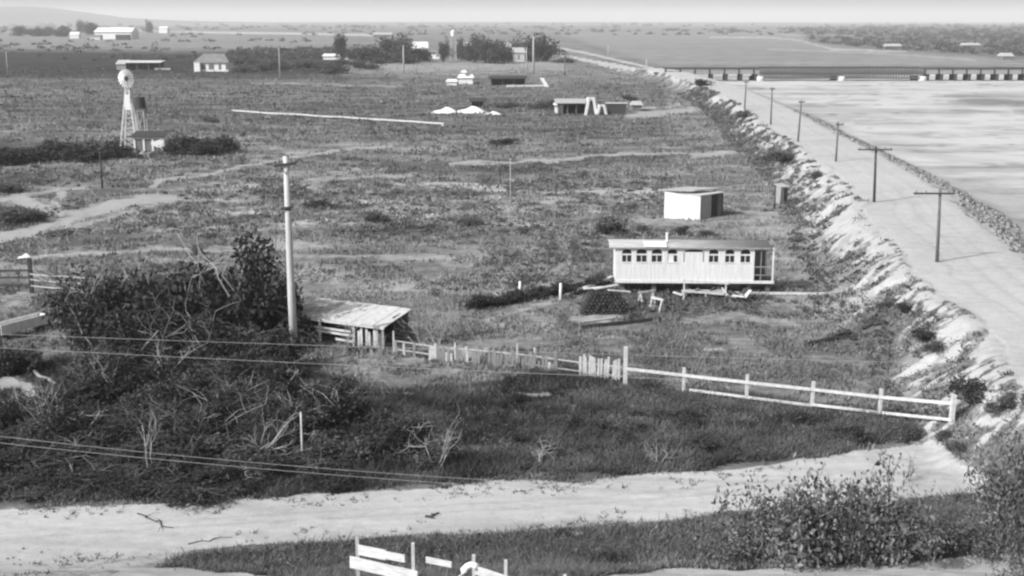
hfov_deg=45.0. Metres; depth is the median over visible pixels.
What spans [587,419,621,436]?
shrub
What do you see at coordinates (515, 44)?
farm tree
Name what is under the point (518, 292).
hedge bush
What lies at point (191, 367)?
thicket shrub
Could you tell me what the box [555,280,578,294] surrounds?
hedge bush
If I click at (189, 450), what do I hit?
thicket shrub
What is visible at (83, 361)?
thicket shrub
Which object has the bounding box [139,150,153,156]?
scrap heap
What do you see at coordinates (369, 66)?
scrub tree
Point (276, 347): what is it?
grove tree
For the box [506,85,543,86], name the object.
wall
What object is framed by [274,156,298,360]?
utility pole
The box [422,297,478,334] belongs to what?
bare shrub
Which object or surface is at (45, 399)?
dead tree
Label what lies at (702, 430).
shrub
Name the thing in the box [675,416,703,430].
shrub
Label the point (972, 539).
roadside bush
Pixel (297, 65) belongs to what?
scrub tree
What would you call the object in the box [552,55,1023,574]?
embankment
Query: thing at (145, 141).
pump hut
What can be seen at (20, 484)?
thicket shrub
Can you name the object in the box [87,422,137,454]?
thicket shrub
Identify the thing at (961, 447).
shrub
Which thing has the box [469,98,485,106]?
open shed
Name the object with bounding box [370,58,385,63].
scrub tree
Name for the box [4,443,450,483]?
overhead wire
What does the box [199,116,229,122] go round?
bush
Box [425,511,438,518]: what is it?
fallen branch
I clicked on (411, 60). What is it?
farm tree
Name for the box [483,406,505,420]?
shrub
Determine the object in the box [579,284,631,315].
woodpile
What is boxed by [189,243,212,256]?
bush
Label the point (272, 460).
thicket shrub
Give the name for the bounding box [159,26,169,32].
farm house
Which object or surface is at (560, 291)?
stake
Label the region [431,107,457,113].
sand heap
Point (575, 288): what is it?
hedge bush
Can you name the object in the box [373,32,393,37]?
farm building
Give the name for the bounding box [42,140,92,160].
hedge bush
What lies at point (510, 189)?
telegraph pole
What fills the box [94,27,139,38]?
warehouse
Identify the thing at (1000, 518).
roadside bush
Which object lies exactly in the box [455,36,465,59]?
farm tree
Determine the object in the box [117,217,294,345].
grove tree
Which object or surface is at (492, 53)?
farm tree
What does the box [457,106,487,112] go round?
sand heap
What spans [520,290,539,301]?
hedge bush
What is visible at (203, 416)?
thicket shrub
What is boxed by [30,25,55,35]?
tree
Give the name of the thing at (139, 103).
tank tower
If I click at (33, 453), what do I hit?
thicket shrub
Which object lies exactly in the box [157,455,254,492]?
thicket shrub
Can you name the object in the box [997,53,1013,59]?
shed
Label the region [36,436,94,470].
thicket shrub
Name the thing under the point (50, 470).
thicket shrub
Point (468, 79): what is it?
cottage
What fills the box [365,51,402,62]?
farm tree
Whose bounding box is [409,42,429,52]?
farm house
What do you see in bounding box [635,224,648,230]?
bush
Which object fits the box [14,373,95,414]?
thicket shrub
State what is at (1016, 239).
rubble
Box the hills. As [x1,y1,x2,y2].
[0,6,822,23]
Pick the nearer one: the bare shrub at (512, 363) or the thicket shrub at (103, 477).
the thicket shrub at (103, 477)
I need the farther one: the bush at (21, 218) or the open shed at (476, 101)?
the open shed at (476, 101)
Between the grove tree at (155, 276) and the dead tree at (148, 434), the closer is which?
the dead tree at (148, 434)
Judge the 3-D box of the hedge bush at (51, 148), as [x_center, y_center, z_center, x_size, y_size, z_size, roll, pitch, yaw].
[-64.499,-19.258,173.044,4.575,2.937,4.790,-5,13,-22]
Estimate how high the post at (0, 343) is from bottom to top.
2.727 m
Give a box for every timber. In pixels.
[577,317,614,322]
[581,317,660,328]
[728,292,829,294]
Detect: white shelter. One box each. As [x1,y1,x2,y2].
[584,97,596,114]
[596,104,606,114]
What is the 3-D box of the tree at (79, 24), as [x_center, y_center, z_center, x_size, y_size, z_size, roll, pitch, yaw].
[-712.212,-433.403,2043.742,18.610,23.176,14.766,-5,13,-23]
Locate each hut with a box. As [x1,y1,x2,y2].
[89,35,102,39]
[115,60,131,69]
[130,131,168,151]
[446,79,457,84]
[460,70,466,76]
[553,103,564,113]
[605,102,627,113]
[630,101,642,110]
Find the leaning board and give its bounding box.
[540,78,548,86]
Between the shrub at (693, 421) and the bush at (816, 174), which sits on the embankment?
the bush at (816, 174)
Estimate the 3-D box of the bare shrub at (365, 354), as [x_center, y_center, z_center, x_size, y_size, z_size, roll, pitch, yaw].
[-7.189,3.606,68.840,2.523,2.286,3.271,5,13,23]
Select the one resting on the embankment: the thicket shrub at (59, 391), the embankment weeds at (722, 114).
the embankment weeds at (722, 114)
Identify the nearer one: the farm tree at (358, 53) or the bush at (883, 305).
the bush at (883, 305)
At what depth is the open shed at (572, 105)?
259.41 m
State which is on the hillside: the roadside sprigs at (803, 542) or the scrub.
the roadside sprigs at (803, 542)
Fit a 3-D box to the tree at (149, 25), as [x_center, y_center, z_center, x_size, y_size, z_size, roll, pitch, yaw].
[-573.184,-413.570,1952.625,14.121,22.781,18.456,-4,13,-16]
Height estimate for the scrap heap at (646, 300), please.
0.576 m
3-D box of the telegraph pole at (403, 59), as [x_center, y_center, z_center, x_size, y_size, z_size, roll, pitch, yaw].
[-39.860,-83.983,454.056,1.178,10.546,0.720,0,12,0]
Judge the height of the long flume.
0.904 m
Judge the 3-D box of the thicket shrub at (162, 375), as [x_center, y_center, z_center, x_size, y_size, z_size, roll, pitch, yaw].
[-18.079,4.082,64.191,4.459,3.164,5.413,2,12,7]
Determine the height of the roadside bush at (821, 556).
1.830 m
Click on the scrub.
(303, 52)
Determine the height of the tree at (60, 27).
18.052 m
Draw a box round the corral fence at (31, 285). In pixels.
[0,258,86,292]
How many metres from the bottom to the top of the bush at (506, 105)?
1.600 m
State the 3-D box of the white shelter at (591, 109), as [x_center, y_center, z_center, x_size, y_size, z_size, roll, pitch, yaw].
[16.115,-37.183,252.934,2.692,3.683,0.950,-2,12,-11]
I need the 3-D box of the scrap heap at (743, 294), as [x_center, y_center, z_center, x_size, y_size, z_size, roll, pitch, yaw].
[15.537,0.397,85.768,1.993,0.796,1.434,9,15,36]
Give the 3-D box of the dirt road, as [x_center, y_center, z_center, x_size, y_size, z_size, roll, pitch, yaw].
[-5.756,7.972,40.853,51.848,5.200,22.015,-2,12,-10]
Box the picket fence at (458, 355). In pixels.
[392,331,621,379]
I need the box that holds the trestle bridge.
[654,67,1023,80]
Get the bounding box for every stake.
[300,412,302,456]
[559,283,561,299]
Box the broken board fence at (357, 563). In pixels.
[350,536,566,575]
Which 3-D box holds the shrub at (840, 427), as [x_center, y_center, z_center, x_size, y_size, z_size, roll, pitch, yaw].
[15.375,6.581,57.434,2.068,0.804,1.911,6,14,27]
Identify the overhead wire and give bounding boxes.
[0,436,532,482]
[3,334,1002,364]
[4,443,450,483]
[10,348,716,380]
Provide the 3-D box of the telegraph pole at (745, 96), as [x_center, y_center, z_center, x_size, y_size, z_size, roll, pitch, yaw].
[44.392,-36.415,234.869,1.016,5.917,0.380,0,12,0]
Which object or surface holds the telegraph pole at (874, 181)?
on the embankment
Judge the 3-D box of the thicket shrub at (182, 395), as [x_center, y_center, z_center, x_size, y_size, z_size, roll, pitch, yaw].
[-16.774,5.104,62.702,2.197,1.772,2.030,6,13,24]
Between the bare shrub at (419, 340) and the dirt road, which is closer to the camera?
the dirt road
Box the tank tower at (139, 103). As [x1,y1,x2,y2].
[134,97,147,131]
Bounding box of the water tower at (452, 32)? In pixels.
[450,30,456,60]
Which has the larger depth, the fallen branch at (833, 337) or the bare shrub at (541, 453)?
the fallen branch at (833, 337)
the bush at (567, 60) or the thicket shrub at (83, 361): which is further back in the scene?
the bush at (567, 60)
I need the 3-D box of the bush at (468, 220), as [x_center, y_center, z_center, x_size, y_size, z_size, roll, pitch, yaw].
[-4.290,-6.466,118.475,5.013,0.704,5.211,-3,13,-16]
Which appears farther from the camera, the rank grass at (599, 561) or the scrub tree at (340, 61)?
the scrub tree at (340, 61)
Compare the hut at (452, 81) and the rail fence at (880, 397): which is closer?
the rail fence at (880, 397)
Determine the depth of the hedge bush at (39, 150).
171.01 m
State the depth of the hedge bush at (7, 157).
165.57 m
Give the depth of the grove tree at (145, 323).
69.66 m
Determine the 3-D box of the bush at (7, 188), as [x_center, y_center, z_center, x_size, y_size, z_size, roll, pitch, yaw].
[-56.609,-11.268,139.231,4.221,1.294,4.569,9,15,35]
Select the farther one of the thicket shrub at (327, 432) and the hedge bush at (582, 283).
the hedge bush at (582, 283)
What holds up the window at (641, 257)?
in the railway carriage
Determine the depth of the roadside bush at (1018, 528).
43.08 m
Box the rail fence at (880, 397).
[623,346,956,424]
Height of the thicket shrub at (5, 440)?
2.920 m
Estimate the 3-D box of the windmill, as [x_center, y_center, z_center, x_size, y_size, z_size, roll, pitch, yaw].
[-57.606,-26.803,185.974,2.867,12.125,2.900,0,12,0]
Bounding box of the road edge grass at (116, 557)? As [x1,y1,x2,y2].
[15,463,983,574]
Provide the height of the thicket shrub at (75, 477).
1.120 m
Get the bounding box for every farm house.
[69,32,80,37]
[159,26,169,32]
[193,54,234,71]
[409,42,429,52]
[511,47,525,61]
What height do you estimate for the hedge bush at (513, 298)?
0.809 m
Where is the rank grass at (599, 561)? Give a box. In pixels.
[0,349,1013,575]
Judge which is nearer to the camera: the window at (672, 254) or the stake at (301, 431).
the stake at (301, 431)
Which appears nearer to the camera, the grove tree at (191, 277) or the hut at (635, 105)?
the grove tree at (191, 277)
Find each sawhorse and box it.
[637,290,655,306]
[649,296,664,310]
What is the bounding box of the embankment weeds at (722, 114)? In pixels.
[676,85,1023,474]
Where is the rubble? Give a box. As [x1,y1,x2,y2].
[790,108,1023,252]
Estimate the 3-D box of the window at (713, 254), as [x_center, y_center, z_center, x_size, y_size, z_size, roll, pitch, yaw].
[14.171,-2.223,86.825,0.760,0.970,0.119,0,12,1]
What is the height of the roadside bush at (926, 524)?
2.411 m
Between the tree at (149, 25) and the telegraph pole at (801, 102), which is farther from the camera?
the tree at (149, 25)
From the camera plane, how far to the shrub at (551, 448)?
55.60 m
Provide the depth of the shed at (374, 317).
74.85 m
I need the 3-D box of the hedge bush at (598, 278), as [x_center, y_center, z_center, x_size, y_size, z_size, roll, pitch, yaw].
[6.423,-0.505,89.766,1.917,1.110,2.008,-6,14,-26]
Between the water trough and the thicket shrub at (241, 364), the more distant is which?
the water trough
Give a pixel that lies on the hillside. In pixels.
(589, 563)
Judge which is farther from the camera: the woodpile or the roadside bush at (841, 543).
the woodpile
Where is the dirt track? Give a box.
[0,28,887,402]
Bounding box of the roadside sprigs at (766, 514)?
[688,478,806,568]
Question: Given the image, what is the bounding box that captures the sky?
[0,0,1023,20]
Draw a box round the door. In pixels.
[784,189,786,202]
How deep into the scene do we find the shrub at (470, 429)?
58.33 m
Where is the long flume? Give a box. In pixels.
[232,110,443,125]
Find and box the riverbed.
[696,74,1023,226]
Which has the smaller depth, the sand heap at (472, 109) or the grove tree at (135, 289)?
the grove tree at (135, 289)
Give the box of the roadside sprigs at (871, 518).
[824,444,941,564]
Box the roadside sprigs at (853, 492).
[778,452,930,570]
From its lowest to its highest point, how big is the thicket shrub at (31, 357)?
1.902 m
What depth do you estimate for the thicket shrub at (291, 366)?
67.19 m
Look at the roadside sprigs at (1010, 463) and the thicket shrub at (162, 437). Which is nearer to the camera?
the roadside sprigs at (1010, 463)
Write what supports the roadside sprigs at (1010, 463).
on the embankment
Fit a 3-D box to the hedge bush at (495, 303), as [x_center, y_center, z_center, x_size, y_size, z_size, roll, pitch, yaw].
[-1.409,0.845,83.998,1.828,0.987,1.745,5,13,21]
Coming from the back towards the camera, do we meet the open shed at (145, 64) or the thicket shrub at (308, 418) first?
the open shed at (145, 64)
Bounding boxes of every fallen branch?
[32,370,65,387]
[137,512,172,531]
[188,535,231,544]
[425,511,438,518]
[805,325,852,346]
[860,319,886,329]
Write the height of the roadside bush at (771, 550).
2.630 m
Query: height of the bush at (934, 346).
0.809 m
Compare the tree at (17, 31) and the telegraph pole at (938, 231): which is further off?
the tree at (17, 31)
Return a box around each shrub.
[0,330,28,377]
[0,386,33,425]
[0,388,55,421]
[0,392,25,434]
[0,426,21,449]
[0,434,80,476]
[0,464,40,501]
[0,468,62,499]
[0,481,91,511]
[1,412,50,437]
[1,432,95,470]
[2,339,43,373]
[3,460,72,485]
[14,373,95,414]
[21,400,114,451]
[22,458,113,493]
[35,399,110,423]
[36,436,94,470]
[39,429,120,470]
[46,409,127,448]
[54,448,129,486]
[55,359,130,404]
[60,337,119,380]
[65,473,156,500]
[69,467,142,497]
[78,349,146,403]
[78,394,168,447]
[80,357,149,380]
[80,453,142,472]
[83,402,169,419]
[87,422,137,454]
[90,437,158,466]
[94,461,179,492]
[105,403,157,433]
[105,411,213,464]
[110,325,199,401]
[116,380,170,416]
[118,425,220,474]
[129,335,209,374]
[132,463,231,509]
[141,465,217,507]
[145,394,220,424]
[148,449,205,482]
[156,401,210,434]
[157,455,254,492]
[158,385,267,447]
[161,371,199,403]
[163,349,210,374]
[174,452,256,487]
[175,380,263,420]
[190,363,258,400]
[190,423,293,470]
[193,431,288,463]
[193,461,282,497]
[197,369,286,417]
[202,351,282,383]
[212,374,277,401]
[222,374,307,443]
[226,344,279,380]
[237,442,313,490]
[249,445,331,484]
[251,330,318,378]
[252,354,318,399]
[255,390,326,438]
[264,421,331,459]
[268,398,306,411]
[284,407,345,441]
[285,442,373,495]
[290,365,349,426]
[293,434,375,467]
[300,371,373,427]
[335,317,362,351]
[353,391,436,450]
[357,331,402,368]
[363,413,434,467]
[387,303,443,349]
[390,430,465,469]
[396,404,462,470]
[402,283,464,344]
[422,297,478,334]
[450,417,485,433]
[464,330,488,358]
[464,446,502,462]
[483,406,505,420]
[491,398,513,403]
[493,392,523,409]
[500,432,535,443]
[502,349,522,368]
[503,458,538,470]
[527,438,557,462]
[530,440,571,458]
[537,412,572,429]
[569,432,608,448]
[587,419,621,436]
[614,415,656,435]
[615,429,639,443]
[631,409,648,415]
[636,434,673,452]
[640,403,675,421]
[643,438,673,463]
[667,408,704,428]
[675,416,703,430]
[677,399,724,417]
[688,427,727,439]
[688,434,738,452]
[734,438,775,454]
[754,427,770,437]
[786,409,824,425]
[788,409,842,422]
[823,420,860,442]
[850,426,875,447]
[882,414,925,441]
[886,422,910,432]
[901,447,922,481]
[931,428,951,441]
[942,439,966,452]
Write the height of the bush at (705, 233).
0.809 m
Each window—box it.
[621,249,631,262]
[636,249,646,262]
[651,249,662,262]
[667,249,677,262]
[708,250,718,262]
[724,250,733,262]
[740,250,749,261]
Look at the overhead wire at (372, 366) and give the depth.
45.07 m
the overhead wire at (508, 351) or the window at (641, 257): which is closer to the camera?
the overhead wire at (508, 351)
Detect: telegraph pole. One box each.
[97,147,102,187]
[278,46,280,78]
[402,45,404,72]
[510,157,510,221]
[532,35,534,72]
[744,81,746,109]
[770,87,772,124]
[797,100,804,141]
[835,122,843,161]
[858,146,892,201]
[914,189,954,261]
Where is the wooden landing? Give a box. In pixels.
[681,279,728,298]
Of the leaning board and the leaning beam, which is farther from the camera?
the leaning board
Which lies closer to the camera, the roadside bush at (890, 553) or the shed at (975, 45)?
the roadside bush at (890, 553)
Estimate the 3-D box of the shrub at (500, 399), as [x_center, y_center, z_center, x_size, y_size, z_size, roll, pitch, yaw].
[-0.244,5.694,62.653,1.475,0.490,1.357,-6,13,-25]
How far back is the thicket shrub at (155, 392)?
60.93 m
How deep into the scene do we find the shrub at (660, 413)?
60.21 m
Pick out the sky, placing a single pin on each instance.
(187, 10)
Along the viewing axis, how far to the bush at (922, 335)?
69.79 m
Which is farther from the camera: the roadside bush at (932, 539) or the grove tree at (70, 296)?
the grove tree at (70, 296)
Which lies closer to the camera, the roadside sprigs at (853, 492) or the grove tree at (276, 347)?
the roadside sprigs at (853, 492)
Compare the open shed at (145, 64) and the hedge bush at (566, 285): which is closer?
the hedge bush at (566, 285)
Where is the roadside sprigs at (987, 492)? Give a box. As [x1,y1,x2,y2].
[963,441,1023,548]
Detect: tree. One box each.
[9,25,30,35]
[12,374,61,431]
[21,234,131,345]
[24,27,42,35]
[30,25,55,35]
[38,272,132,350]
[40,29,77,36]
[57,25,70,33]
[75,19,84,31]
[77,21,100,34]
[81,256,189,347]
[86,307,190,375]
[90,283,197,354]
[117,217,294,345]
[122,220,238,323]
[131,398,165,472]
[142,240,285,339]
[145,19,153,32]
[149,298,263,369]
[163,223,304,349]
[207,317,320,375]
[228,65,260,71]
[231,56,249,63]
[231,225,312,344]
[231,404,299,466]
[251,62,274,70]
[267,58,285,65]
[268,64,292,69]
[277,60,298,66]
[290,61,312,67]
[293,60,322,67]
[309,62,334,69]
[318,67,338,72]
[329,63,350,73]
[332,31,347,59]
[332,59,356,64]
[341,44,382,62]
[346,59,366,68]
[359,63,379,69]
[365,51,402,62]
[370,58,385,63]
[374,32,418,61]
[391,51,421,63]
[404,47,434,61]
[438,35,453,61]
[454,45,470,60]
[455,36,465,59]
[462,32,482,62]
[469,34,514,63]
[504,47,512,61]
[507,35,527,59]
[517,33,567,61]
[538,46,552,60]
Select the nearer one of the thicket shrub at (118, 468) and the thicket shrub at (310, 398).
the thicket shrub at (118, 468)
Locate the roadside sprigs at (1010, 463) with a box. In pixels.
[981,433,1023,547]
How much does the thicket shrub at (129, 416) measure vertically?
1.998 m
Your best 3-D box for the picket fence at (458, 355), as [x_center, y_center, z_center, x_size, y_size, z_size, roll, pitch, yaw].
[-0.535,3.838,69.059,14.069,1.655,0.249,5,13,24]
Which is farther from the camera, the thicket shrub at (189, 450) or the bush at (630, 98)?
the bush at (630, 98)
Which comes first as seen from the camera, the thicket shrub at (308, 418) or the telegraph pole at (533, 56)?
the thicket shrub at (308, 418)
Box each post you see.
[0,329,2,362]
[773,185,775,208]
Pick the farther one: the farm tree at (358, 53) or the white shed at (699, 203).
the farm tree at (358, 53)
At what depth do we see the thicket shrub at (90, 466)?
52.79 m
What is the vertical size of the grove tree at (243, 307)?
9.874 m
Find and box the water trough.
[0,313,47,339]
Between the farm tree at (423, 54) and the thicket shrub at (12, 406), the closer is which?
the thicket shrub at (12, 406)
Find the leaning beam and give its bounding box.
[566,276,613,295]
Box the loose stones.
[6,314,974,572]
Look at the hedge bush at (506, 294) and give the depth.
84.40 m
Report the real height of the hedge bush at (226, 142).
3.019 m
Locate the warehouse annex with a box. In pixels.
[115,34,130,39]
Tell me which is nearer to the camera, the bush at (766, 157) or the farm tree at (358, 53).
the bush at (766, 157)
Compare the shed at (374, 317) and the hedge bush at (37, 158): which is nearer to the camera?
the shed at (374, 317)
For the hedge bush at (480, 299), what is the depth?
82.98 m
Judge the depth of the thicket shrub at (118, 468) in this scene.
52.79 m
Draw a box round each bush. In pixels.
[0,147,28,165]
[0,147,31,163]
[0,147,57,163]
[0,182,33,193]
[0,207,62,222]
[14,148,45,158]
[23,145,63,161]
[35,140,66,159]
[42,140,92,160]
[45,145,86,160]
[60,144,106,163]
[85,135,135,159]
[87,145,139,156]
[158,140,192,154]
[164,132,201,153]
[171,136,207,150]
[176,143,227,154]
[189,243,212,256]
[198,134,238,153]
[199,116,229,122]
[214,137,241,149]
[299,197,334,207]
[355,210,396,223]
[438,215,488,226]
[459,293,491,309]
[460,295,499,308]
[483,138,522,145]
[483,292,502,307]
[493,289,513,304]
[494,101,521,107]
[501,292,527,304]
[510,288,532,303]
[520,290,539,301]
[522,283,548,299]
[527,98,555,109]
[532,283,568,296]
[550,56,577,62]
[550,278,586,294]
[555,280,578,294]
[572,280,593,286]
[582,278,602,286]
[587,272,608,285]
[593,216,630,234]
[620,95,637,101]
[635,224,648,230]
[668,225,692,235]
[685,79,713,85]
[695,229,716,238]
[701,518,758,564]
[731,501,837,568]
[737,110,754,117]
[755,146,797,162]
[757,153,777,160]
[784,514,865,569]
[792,469,903,569]
[807,169,825,180]
[854,508,939,570]
[855,501,957,566]
[875,296,897,308]
[894,302,915,314]
[900,495,958,559]
[907,327,939,342]
[918,339,946,354]
[922,509,1014,566]
[943,373,992,402]
[973,468,1022,562]
[977,388,1022,413]
[985,543,1023,575]
[989,457,1023,567]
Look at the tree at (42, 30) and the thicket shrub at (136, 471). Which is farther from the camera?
the tree at (42, 30)
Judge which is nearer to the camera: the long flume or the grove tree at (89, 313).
the grove tree at (89, 313)
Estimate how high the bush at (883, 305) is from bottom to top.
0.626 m
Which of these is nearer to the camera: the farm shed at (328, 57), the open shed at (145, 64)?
the open shed at (145, 64)
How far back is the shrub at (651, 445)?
56.13 m
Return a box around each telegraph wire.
[748,83,1022,270]
[776,89,1022,247]
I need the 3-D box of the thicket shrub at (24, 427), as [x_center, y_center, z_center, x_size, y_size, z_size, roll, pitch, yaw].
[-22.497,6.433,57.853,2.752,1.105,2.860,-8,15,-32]
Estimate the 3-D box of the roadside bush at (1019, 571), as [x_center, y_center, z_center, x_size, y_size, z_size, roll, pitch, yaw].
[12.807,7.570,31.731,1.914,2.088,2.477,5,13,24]
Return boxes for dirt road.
[0,447,1012,575]
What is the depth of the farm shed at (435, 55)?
624.05 m
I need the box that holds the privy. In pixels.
[774,183,789,203]
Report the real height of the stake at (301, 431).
2.900 m
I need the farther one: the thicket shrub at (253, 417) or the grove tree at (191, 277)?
the grove tree at (191, 277)
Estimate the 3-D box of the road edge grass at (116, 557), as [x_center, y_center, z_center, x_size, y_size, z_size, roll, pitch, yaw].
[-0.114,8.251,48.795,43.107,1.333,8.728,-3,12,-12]
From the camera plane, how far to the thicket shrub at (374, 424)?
55.99 m
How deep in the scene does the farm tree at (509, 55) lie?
575.84 m
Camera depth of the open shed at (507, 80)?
373.99 m
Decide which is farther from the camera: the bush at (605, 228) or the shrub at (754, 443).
the bush at (605, 228)
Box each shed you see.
[123,60,165,69]
[297,298,411,350]
[322,54,347,59]
[428,50,439,58]
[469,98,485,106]
[489,76,526,84]
[554,99,586,113]
[659,187,724,219]
[883,44,901,48]
[959,43,980,47]
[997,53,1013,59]
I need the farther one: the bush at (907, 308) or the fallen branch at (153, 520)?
the bush at (907, 308)
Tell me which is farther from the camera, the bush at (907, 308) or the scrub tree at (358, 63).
the scrub tree at (358, 63)
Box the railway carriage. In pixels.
[607,232,774,293]
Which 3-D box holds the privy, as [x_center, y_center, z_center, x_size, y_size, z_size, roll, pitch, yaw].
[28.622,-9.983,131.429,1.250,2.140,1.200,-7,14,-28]
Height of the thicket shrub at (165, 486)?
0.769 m
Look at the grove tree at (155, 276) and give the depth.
73.83 m
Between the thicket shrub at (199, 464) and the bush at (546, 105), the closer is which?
the thicket shrub at (199, 464)
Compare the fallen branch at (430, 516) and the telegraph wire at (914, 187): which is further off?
the telegraph wire at (914, 187)
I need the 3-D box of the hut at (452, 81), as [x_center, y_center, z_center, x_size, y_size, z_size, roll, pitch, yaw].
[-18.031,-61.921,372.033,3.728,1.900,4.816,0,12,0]
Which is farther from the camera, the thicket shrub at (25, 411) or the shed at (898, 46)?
the shed at (898, 46)
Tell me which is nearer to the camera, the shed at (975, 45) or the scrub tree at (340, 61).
the scrub tree at (340, 61)
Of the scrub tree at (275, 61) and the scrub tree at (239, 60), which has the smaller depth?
the scrub tree at (275, 61)
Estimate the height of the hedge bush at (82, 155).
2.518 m
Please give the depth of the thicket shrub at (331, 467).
51.77 m
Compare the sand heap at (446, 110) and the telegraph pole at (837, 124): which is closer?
the telegraph pole at (837, 124)
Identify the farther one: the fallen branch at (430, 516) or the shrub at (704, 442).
the shrub at (704, 442)
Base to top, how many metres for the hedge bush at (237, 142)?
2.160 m
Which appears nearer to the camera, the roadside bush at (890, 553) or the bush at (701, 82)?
the roadside bush at (890, 553)
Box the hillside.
[157,558,918,575]
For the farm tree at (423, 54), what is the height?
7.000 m
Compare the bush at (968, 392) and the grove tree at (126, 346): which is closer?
the bush at (968, 392)
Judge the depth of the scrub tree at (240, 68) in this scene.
461.49 m
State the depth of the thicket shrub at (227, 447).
54.31 m
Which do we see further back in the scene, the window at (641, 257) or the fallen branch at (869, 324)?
the window at (641, 257)
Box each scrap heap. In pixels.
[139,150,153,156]
[626,297,655,307]
[673,287,715,295]
[721,287,751,299]
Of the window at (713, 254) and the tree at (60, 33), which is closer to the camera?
the window at (713, 254)
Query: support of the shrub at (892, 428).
on the embankment
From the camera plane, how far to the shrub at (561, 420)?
58.82 m
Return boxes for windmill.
[118,69,138,147]
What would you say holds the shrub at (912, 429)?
on the embankment
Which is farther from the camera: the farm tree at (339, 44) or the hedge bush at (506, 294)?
the farm tree at (339, 44)
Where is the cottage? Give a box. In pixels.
[457,74,473,83]
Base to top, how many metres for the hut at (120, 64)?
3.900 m
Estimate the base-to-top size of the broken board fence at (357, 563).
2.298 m
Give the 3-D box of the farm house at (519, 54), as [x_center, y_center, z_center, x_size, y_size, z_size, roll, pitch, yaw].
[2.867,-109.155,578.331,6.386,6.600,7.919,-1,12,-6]
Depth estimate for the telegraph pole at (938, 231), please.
85.68 m
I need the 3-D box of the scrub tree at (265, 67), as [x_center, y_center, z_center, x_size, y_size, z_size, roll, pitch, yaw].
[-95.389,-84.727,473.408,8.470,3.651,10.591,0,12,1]
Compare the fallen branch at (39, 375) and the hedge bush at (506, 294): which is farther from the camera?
the hedge bush at (506, 294)
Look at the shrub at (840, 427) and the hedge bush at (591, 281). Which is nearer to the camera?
the shrub at (840, 427)
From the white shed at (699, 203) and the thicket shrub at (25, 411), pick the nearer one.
the thicket shrub at (25, 411)
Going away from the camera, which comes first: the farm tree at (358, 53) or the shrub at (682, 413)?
the shrub at (682, 413)
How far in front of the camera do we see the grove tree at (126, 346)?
67.99 m
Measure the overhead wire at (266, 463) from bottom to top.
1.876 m
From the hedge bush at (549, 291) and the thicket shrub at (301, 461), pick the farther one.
the hedge bush at (549, 291)
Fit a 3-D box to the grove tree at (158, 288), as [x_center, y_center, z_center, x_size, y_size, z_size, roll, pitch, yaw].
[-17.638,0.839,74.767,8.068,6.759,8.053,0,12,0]
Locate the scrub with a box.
[0,22,1023,60]
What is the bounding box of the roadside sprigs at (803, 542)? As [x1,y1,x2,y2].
[739,475,849,574]
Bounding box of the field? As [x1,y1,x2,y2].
[0,24,970,558]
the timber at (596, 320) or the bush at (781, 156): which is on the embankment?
the bush at (781, 156)
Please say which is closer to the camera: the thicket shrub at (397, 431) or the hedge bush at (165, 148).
the thicket shrub at (397, 431)
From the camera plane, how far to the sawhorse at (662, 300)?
82.45 m
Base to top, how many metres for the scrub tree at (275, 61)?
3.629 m
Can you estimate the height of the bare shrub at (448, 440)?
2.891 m
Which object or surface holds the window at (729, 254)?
in the railway carriage

